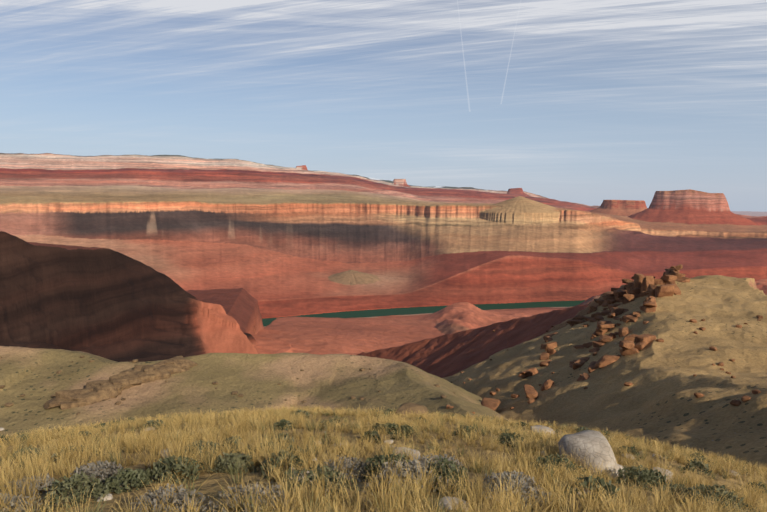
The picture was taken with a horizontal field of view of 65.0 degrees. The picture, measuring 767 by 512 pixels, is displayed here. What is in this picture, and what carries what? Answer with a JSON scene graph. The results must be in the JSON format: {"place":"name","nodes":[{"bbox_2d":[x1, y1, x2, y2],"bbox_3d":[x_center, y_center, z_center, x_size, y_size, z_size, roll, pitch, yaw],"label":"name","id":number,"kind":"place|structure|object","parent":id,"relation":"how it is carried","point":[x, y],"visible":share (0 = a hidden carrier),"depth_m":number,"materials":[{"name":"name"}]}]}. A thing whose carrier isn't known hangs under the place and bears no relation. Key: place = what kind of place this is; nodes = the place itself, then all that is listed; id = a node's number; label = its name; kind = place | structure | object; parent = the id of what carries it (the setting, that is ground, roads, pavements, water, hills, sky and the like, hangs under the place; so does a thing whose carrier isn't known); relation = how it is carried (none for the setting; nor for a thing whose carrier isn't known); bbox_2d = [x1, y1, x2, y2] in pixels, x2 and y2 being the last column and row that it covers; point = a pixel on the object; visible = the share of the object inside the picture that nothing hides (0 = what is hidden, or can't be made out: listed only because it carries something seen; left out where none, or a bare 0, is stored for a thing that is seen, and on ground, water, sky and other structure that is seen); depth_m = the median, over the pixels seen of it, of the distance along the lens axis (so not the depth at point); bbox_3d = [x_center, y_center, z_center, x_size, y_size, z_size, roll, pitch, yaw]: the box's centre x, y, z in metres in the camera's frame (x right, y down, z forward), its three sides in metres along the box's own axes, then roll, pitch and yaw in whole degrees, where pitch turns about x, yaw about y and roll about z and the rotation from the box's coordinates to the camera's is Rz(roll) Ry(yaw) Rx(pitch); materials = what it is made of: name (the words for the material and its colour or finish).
{"place":"outdoors","nodes":[
{"label":"outdoors","id":0,"kind":"place"},
{"bbox_2d":[0,153,766,511],"bbox_3d":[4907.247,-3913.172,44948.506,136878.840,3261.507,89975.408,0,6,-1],"label":"terrain","id":1,"kind":"structure","parent":0,"point":[110,265],"depth_m":1208.93,"materials":[{"name":"red stone"}]},
{"bbox_2d":[0,356,454,415],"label":"rocks","id":2,"kind":"object","parent":1,"relation":"on","point":[113,386],"visible":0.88,"depth_m":208.89,"materials":[{"name":"beige stone"}]},
{"bbox_2d":[0,453,553,511],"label":"grey shrubs","id":3,"kind":"object","parent":1,"relation":"on","point":[152,496],"visible":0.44,"depth_m":7.44,"materials":[{"name":"grey plant"}]},
{"bbox_2d":[0,425,765,509],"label":"rocks","id":4,"kind":"object","parent":1,"relation":"on","point":[591,444],"visible":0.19,"depth_m":12.48,"materials":[{"name":"grey stone"}]},
{"bbox_2d":[0,403,766,511],"bbox_3d":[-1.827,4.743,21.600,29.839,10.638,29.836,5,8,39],"label":"grass","id":5,"kind":"structure","parent":1,"relation":"on","point":[208,422],"depth_m":10.27,"materials":[{"name":"yellow plant"}]},
{"bbox_2d":[0,408,766,511],"bbox_3d":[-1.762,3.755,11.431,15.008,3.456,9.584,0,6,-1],"label":"shrubs","id":6,"kind":"object","parent":1,"relation":"on","point":[135,477],"visible":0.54,"depth_m":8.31,"materials":[{"name":"plant"}]},
{"bbox_2d":[446,264,762,413],"bbox_3d":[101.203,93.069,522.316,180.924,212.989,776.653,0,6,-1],"label":"rocks","id":7,"kind":"object","parent":1,"relation":"on","point":[640,285],"visible":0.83,"depth_m":301.30,"materials":[{"name":"brown stone"}]},
{"bbox_2d":[0,0,766,211],"label":"sky","id":8,"kind":"structure","parent":0,"point":[586,102],"materials":[{"name":"blue"}]},
{"bbox_2d":[262,300,584,325],"bbox_3d":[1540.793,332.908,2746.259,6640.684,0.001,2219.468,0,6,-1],"label":"river","id":9,"kind":"structure","parent":0,"point":[380,312],"depth_m":3171.83,"materials":[{"name":"green liquid"}]}
]}

